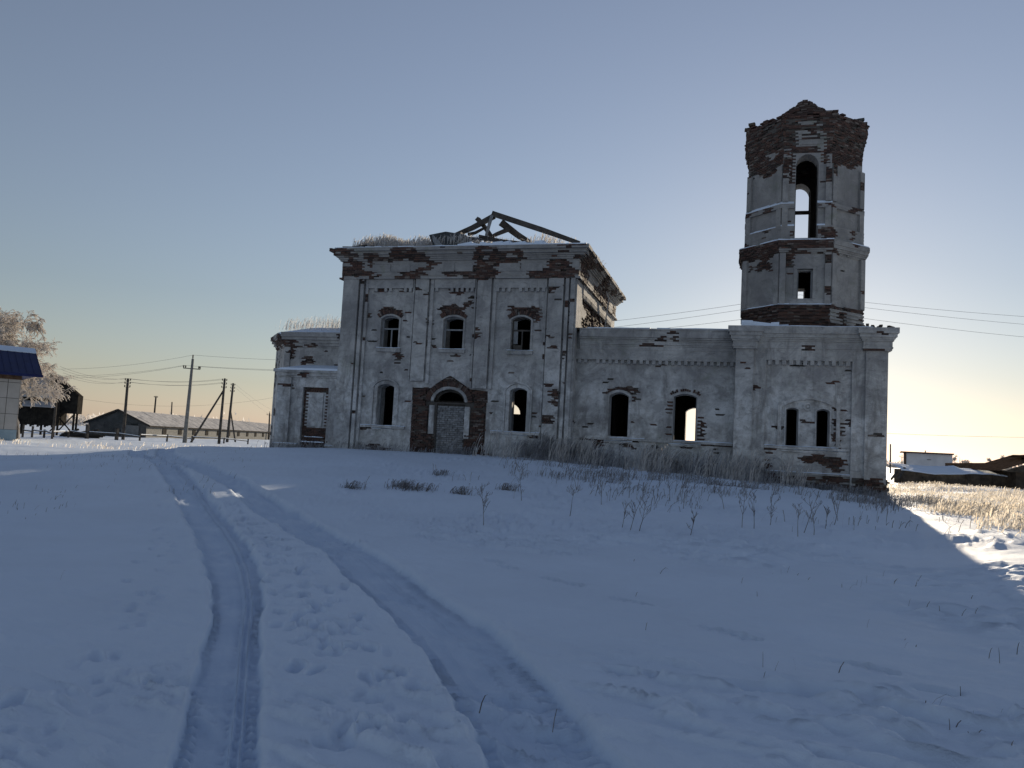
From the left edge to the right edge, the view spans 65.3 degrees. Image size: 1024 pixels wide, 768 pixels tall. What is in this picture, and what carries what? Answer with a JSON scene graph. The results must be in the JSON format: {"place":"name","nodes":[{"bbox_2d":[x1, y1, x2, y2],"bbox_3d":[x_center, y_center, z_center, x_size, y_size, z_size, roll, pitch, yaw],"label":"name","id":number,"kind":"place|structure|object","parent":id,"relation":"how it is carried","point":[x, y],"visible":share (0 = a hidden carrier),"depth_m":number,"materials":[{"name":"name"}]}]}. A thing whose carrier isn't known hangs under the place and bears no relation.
{"place":"outdoors","nodes":[
{"label":"outdoors","id":0,"kind":"place"},
{"bbox_2d":[0,439,267,449],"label":"frosted grass","id":1,"kind":"structure","parent":0,"point":[95,445],"depth_m":49.85,"materials":[{"name":"beige plant"}]},
{"bbox_2d":[0,448,1019,744],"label":"grass stubble","id":2,"kind":"object","parent":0,"point":[484,696],"depth_m":9.05,"materials":[{"name":"brown plant"}]},
{"bbox_2d":[0,424,1023,767],"bbox_3d":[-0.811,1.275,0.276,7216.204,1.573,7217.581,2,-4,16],"label":"snow ground","id":3,"kind":"structure","parent":0,"point":[266,606],"depth_m":7.47,"materials":[{"name":"white snow"}]},
{"bbox_2d":[0,345,42,440],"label":"panel house","id":4,"kind":"structure","parent":3,"relation":"on","point":[18,365],"depth_m":53.95,"materials":[{"name":"white paint"}]},
{"bbox_2d":[0,306,74,406],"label":"birch tree","id":5,"kind":"object","parent":3,"relation":"on","point":[41,330],"visible":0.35,"depth_m":65.78,"materials":[{"name":"white plant"}]},
{"bbox_2d":[0,308,80,438],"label":"birch tree","id":6,"kind":"object","parent":3,"relation":"on","point":[5,341],"visible":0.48,"depth_m":62.61,"materials":[{"name":"white plant"}]},
{"bbox_2d":[18,375,82,434],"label":"timber granary","id":7,"kind":"structure","parent":3,"relation":"on","point":[37,415],"depth_m":87.76,"materials":[{"name":"wood"}]},
{"bbox_2d":[53,396,57,436],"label":"utility pole","id":8,"kind":"object","parent":3,"relation":"on","point":[54,415],"visible":0.46,"depth_m":74.04,"materials":[{"name":"wood"}]},
{"bbox_2d":[59,429,104,437],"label":"beam pile","id":9,"kind":"object","parent":3,"relation":"on","point":[74,434],"visible":0.79,"depth_m":79.29,"materials":[{"name":"wood"}]},
{"bbox_2d":[121,378,130,439],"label":"utility pole","id":10,"kind":"object","parent":3,"relation":"on","point":[128,386],"visible":0.98,"depth_m":81.65,"materials":[{"name":"wood"}]},
{"bbox_2d":[21,424,248,443],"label":"rail fence","id":11,"kind":"object","parent":3,"relation":"on","point":[86,432],"visible":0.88,"depth_m":76.82,"materials":[{"name":"wood"}]},
{"bbox_2d":[154,396,157,412],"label":"utility pole","id":12,"kind":"object","parent":3,"relation":"on","point":[156,397],"visible":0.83,"depth_m":128.22,"materials":[{"name":"wood"}]},
{"bbox_2d":[83,409,270,439],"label":"long barn","id":13,"kind":"structure","parent":3,"relation":"on","point":[150,423],"depth_m":120.86,"materials":[{"name":"grey concrete"}]},
{"bbox_2d":[182,355,200,442],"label":"utility pole","id":14,"kind":"object","parent":3,"relation":"on","point":[185,432],"visible":0.94,"depth_m":84.19,"materials":[{"name":"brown wood"}]},
{"bbox_2d":[190,378,226,443],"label":"utility pole","id":15,"kind":"object","parent":3,"relation":"on","point":[221,415],"visible":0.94,"depth_m":92.34,"materials":[{"name":"wood"}]},
{"bbox_2d":[226,383,235,441],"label":"utility pole","id":16,"kind":"object","parent":3,"relation":"on","point":[230,419],"visible":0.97,"depth_m":108.22,"materials":[{"name":"wood"}]},
{"bbox_2d":[268,411,269,439],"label":"utility pole","id":17,"kind":"object","parent":3,"relation":"on","point":[269,427],"visible":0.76,"depth_m":179.89,"materials":[{"name":"wood"}]},
{"bbox_2d":[340,480,366,489],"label":"grass tuft","id":18,"kind":"object","parent":3,"relation":"on","point":[351,486],"visible":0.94,"depth_m":20.40,"materials":[{"name":"brown plant"}]},
{"bbox_2d":[387,479,415,486],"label":"grass tuft","id":19,"kind":"object","parent":3,"relation":"on","point":[396,484],"visible":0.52,"depth_m":21.01,"materials":[{"name":"plant"}]},
{"bbox_2d":[384,480,441,492],"bbox_3d":[-2.607,2.603,20.529,1.511,0.267,0.998,2,-4,16],"label":"grass tuft","id":20,"kind":"object","parent":3,"relation":"on","point":[412,487],"visible":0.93,"depth_m":20.46,"materials":[{"name":"brown plant"}]},
{"bbox_2d":[427,469,454,475],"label":"grass tuft","id":21,"kind":"object","parent":3,"relation":"on","point":[443,472],"visible":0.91,"depth_m":24.34,"materials":[{"name":"plant"}]},
{"bbox_2d":[444,485,475,495],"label":"grass tuft","id":22,"kind":"object","parent":3,"relation":"on","point":[461,491],"visible":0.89,"depth_m":20.16,"materials":[{"name":"brown plant"}]},
{"bbox_2d":[477,484,492,524],"bbox_3d":[-0.520,2.320,15.289,0.321,0.937,0.345,2,-4,16],"label":"weed","id":23,"kind":"object","parent":3,"relation":"on","point":[486,500],"visible":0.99,"depth_m":15.28,"materials":[{"name":"brown plant"}]},
{"bbox_2d":[495,483,523,491],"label":"grass tuft","id":24,"kind":"object","parent":3,"relation":"on","point":[503,487],"visible":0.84,"depth_m":21.49,"materials":[{"name":"plant"}]},
{"bbox_2d":[515,458,530,500],"bbox_3d":[0.249,2.306,19.417,0.410,1.108,0.364,3,-4,0],"label":"weed","id":25,"kind":"object","parent":3,"relation":"on","point":[521,475],"visible":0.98,"depth_m":19.39,"materials":[{"name":"brown plant"}]},
{"bbox_2d":[66,412,1004,469],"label":"distant treeline","id":26,"kind":"object","parent":3,"relation":"on","point":[81,419],"visible":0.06,"depth_m":333.16,"materials":[{"name":"plant"}]},
{"bbox_2d":[567,486,582,514],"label":"weed","id":27,"kind":"object","parent":3,"relation":"on","point":[573,493],"visible":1,"depth_m":17.35,"materials":[{"name":"brown plant"}]},
{"bbox_2d":[256,429,895,498],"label":"dry grass","id":28,"kind":"structure","parent":3,"relation":"on","point":[538,448],"depth_m":33.49,"materials":[{"name":"beige plant"}]},
{"bbox_2d":[269,100,899,494],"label":"ruined church","id":29,"kind":"structure","parent":3,"relation":"on","point":[467,344],"depth_m":35.84,"materials":[{"name":"paint"}]},
{"bbox_2d":[279,315,340,330],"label":"roof grass","id":30,"kind":"structure","parent":29,"relation":"on","point":[320,324],"depth_m":42.27,"materials":[{"name":"beige plant"}]},
{"bbox_2d":[378,384,391,424],"bbox_3d":[-5.848,1.001,37.676,0.840,1.960,0.120,2,-4,16],"label":"window","id":31,"kind":"structure","parent":29,"relation":"in","point":[380,401],"depth_m":37.74,"materials":[{"name":"paint"}]},
{"bbox_2d":[381,316,398,346],"bbox_3d":[-5.706,-2.452,37.866,0.920,1.520,0.080,2,-4,16],"label":"window","id":32,"kind":"structure","parent":29,"relation":"in","point":[383,330],"depth_m":37.90,"materials":[{"name":"paint"}]},
{"bbox_2d":[444,317,463,347],"bbox_3d":[-2.657,-2.346,37.007,0.980,1.500,0.080,2,-4,16],"label":"window","id":33,"kind":"structure","parent":29,"relation":"in","point":[447,331],"depth_m":37.06,"materials":[{"name":"paint"}]},
{"bbox_2d":[352,231,616,283],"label":"roof grass","id":34,"kind":"structure","parent":29,"relation":"on","point":[386,241],"depth_m":38.16,"materials":[{"name":"beige plant"}]},
{"bbox_2d":[510,388,525,430],"bbox_3d":[0.339,1.186,35.936,0.800,1.980,0.120,2,-4,16],"label":"window","id":35,"kind":"structure","parent":29,"relation":"in","point":[518,388],"depth_m":35.99,"materials":[{"name":"paint"}]},
{"bbox_2d":[511,317,530,349],"bbox_3d":[0.460,-2.255,36.162,0.920,1.520,0.140,2,-4,16],"label":"window","id":36,"kind":"structure","parent":29,"relation":"in","point":[515,323],"depth_m":36.17,"materials":[{"name":"paint"}]},
{"bbox_2d":[609,393,628,435],"bbox_3d":[4.740,1.353,35.268,0.860,1.930,0.120,2,-4,16],"label":"window","id":37,"kind":"structure","parent":29,"relation":"in","point":[615,393],"depth_m":35.31,"materials":[{"name":"paint"}]},
{"bbox_2d":[673,394,696,440],"bbox_3d":[7.472,1.440,34.498,0.980,1.990,0.120,2,-4,16],"label":"window","id":38,"kind":"structure","parent":29,"relation":"in","point":[682,394],"depth_m":34.52,"materials":[{"name":"paint"}]},
{"bbox_2d":[785,408,797,445],"bbox_3d":[11.502,1.763,32.898,0.490,1.550,0.120,2,-4,16],"label":"window","id":39,"kind":"structure","parent":29,"relation":"in","point":[788,408],"depth_m":32.85,"materials":[{"name":"paint"}]},
{"bbox_2d":[796,270,812,297],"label":"window","id":40,"kind":"structure","parent":29,"relation":"in","point":[811,271],"depth_m":35.47,"materials":[{"name":"paint"}]},
{"bbox_2d":[816,409,828,446],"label":"window","id":41,"kind":"structure","parent":29,"relation":"in","point":[820,409],"depth_m":32.52,"materials":[{"name":"paint"}]},
{"bbox_2d":[597,481,603,504],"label":"weed","id":42,"kind":"object","parent":3,"relation":"on","point":[600,492],"visible":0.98,"depth_m":19.03,"materials":[{"name":"brown plant"}]},
{"bbox_2d":[622,502,628,526],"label":"weed","id":43,"kind":"object","parent":3,"relation":"on","point":[624,512],"visible":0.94,"depth_m":15.68,"materials":[{"name":"brown plant"}]},
{"bbox_2d":[625,488,644,529],"bbox_3d":[2.369,2.449,15.475,0.299,0.897,0.231,-1,-6,39],"label":"weed","id":44,"kind":"object","parent":3,"relation":"on","point":[634,508],"visible":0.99,"depth_m":15.49,"materials":[{"name":"brown plant"}]},
{"bbox_2d":[637,494,649,530],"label":"weed","id":45,"kind":"object","parent":3,"relation":"on","point":[643,509],"visible":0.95,"depth_m":15.62,"materials":[{"name":"brown plant"}]},
{"bbox_2d":[470,428,823,487],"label":"tall dry grass","id":46,"kind":"structure","parent":3,"relation":"on","point":[642,466],"depth_m":32.11,"materials":[{"name":"beige plant"}]},
{"bbox_2d":[662,469,670,496],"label":"weed","id":47,"kind":"object","parent":3,"relation":"on","point":[668,481],"visible":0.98,"depth_m":20.91,"materials":[{"name":"brown plant"}]},
{"bbox_2d":[686,510,696,534],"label":"weed","id":48,"kind":"object","parent":3,"relation":"on","point":[692,520],"visible":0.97,"depth_m":14.78,"materials":[{"name":"brown plant"}]},
{"bbox_2d":[364,452,1023,533],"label":"frosty grass tufts","id":49,"kind":"object","parent":3,"relation":"on","point":[901,499],"visible":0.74,"depth_m":25.92,"materials":[{"name":"brown plant"}]},
{"bbox_2d":[710,472,723,507],"bbox_3d":[5.027,2.652,19.681,0.193,0.959,0.421,6,-5,-34],"label":"weed","id":50,"kind":"object","parent":3,"relation":"on","point":[718,489],"visible":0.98,"depth_m":19.61,"materials":[{"name":"brown plant"}]},
{"bbox_2d":[738,477,750,521],"bbox_3d":[4.810,2.451,16.482,0.292,1.108,0.110,3,-4,0],"label":"weed","id":51,"kind":"object","parent":3,"relation":"on","point":[742,500],"visible":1,"depth_m":16.50,"materials":[{"name":"brown plant"}]},
{"bbox_2d":[748,491,755,523],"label":"weed","id":52,"kind":"object","parent":3,"relation":"on","point":[752,505],"visible":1,"depth_m":16.47,"materials":[{"name":"brown plant"}]},
{"bbox_2d":[769,478,778,504],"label":"weed","id":53,"kind":"object","parent":3,"relation":"on","point":[772,489],"visible":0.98,"depth_m":19.74,"materials":[{"name":"brown plant"}]},
{"bbox_2d":[767,496,780,524],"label":"weed","id":54,"kind":"object","parent":3,"relation":"on","point":[771,508],"visible":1,"depth_m":17.11,"materials":[{"name":"brown plant"}]},
{"bbox_2d":[792,502,802,536],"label":"weed","id":55,"kind":"object","parent":3,"relation":"on","point":[799,513],"visible":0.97,"depth_m":15.66,"materials":[{"name":"brown plant"}]},
{"bbox_2d":[803,492,818,531],"bbox_3d":[5.989,2.621,16.146,0.332,0.917,0.189,3,-4,-5],"label":"weed","id":56,"kind":"object","parent":3,"relation":"on","point":[812,517],"visible":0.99,"depth_m":16.12,"materials":[{"name":"brown plant"}]},
{"bbox_2d":[804,483,821,532],"bbox_3d":[6.131,2.545,16.285,0.375,1.065,0.147,0,-5,31],"label":"weed","id":57,"kind":"object","parent":3,"relation":"on","point":[813,506],"visible":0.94,"depth_m":16.30,"materials":[{"name":"brown plant"}]},
{"bbox_2d":[823,505,829,528],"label":"weed","id":58,"kind":"object","parent":3,"relation":"on","point":[827,510],"visible":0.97,"depth_m":17.00,"materials":[{"name":"brown plant"}]},
{"bbox_2d":[834,494,843,524],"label":"weed","id":59,"kind":"object","parent":3,"relation":"on","point":[837,505],"visible":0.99,"depth_m":18.00,"materials":[{"name":"brown plant"}]},
{"bbox_2d":[889,444,890,472],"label":"utility pole","id":60,"kind":"object","parent":3,"relation":"on","point":[890,460],"visible":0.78,"depth_m":120.01,"materials":[{"name":"wood"}]},
{"bbox_2d":[900,450,953,465],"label":"white shed","id":61,"kind":"structure","parent":3,"relation":"on","point":[925,458],"depth_m":82.13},
{"bbox_2d":[889,462,1007,487],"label":"ruined wall","id":62,"kind":"structure","parent":3,"relation":"on","point":[950,475],"depth_m":62.10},
{"bbox_2d":[952,456,971,462],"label":"frosted bush","id":63,"kind":"object","parent":3,"relation":"on","point":[962,461],"visible":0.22,"depth_m":149.56,"materials":[{"name":"white plant"}]},
{"bbox_2d":[945,463,987,470],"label":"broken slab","id":64,"kind":"structure","parent":3,"relation":"on","point":[963,465],"depth_m":70.44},
{"bbox_2d":[969,455,1023,488],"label":"collapsed house","id":65,"kind":"structure","parent":3,"relation":"on","point":[1015,477],"depth_m":61.69,"materials":[{"name":"brown wood"}]},
{"bbox_2d":[0,0,1023,467],"label":"sky","id":66,"kind":"structure","parent":0,"point":[179,178],"materials":[{"name":"blue"}]},
{"bbox_2d":[617,304,739,320],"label":"power wire","id":67,"kind":"object","parent":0,"point":[675,313],"visible":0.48,"depth_m":71.98,"materials":[{"name":"metal"}]},
{"bbox_2d":[619,310,737,326],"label":"power wire","id":68,"kind":"object","parent":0,"point":[675,319],"visible":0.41,"depth_m":71.98,"materials":[{"name":"metal"}]},
{"bbox_2d":[888,433,983,436],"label":"power wire","id":69,"kind":"object","parent":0,"point":[939,435],"visible":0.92,"depth_m":79.99,"materials":[{"name":"metal"}]},
{"bbox_2d":[864,318,1020,336],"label":"power wire","id":70,"kind":"object","parent":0,"point":[943,328],"visible":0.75,"depth_m":75.27,"materials":[{"name":"metal"}]},
{"bbox_2d":[871,308,1015,323],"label":"power wire","id":71,"kind":"object","parent":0,"point":[943,316],"visible":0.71,"depth_m":75.39,"materials":[{"name":"metal"}]},
{"bbox_2d":[866,302,1023,316],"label":"power wire","id":72,"kind":"object","parent":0,"point":[938,309],"visible":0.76,"depth_m":75.33,"materials":[{"name":"metal"}]},
{"bbox_2d":[887,481,1023,536],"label":"frosted grass","id":73,"kind":"structure","parent":0,"point":[1006,497],"depth_m":27.87,"materials":[{"name":"beige plant"}]}
]}

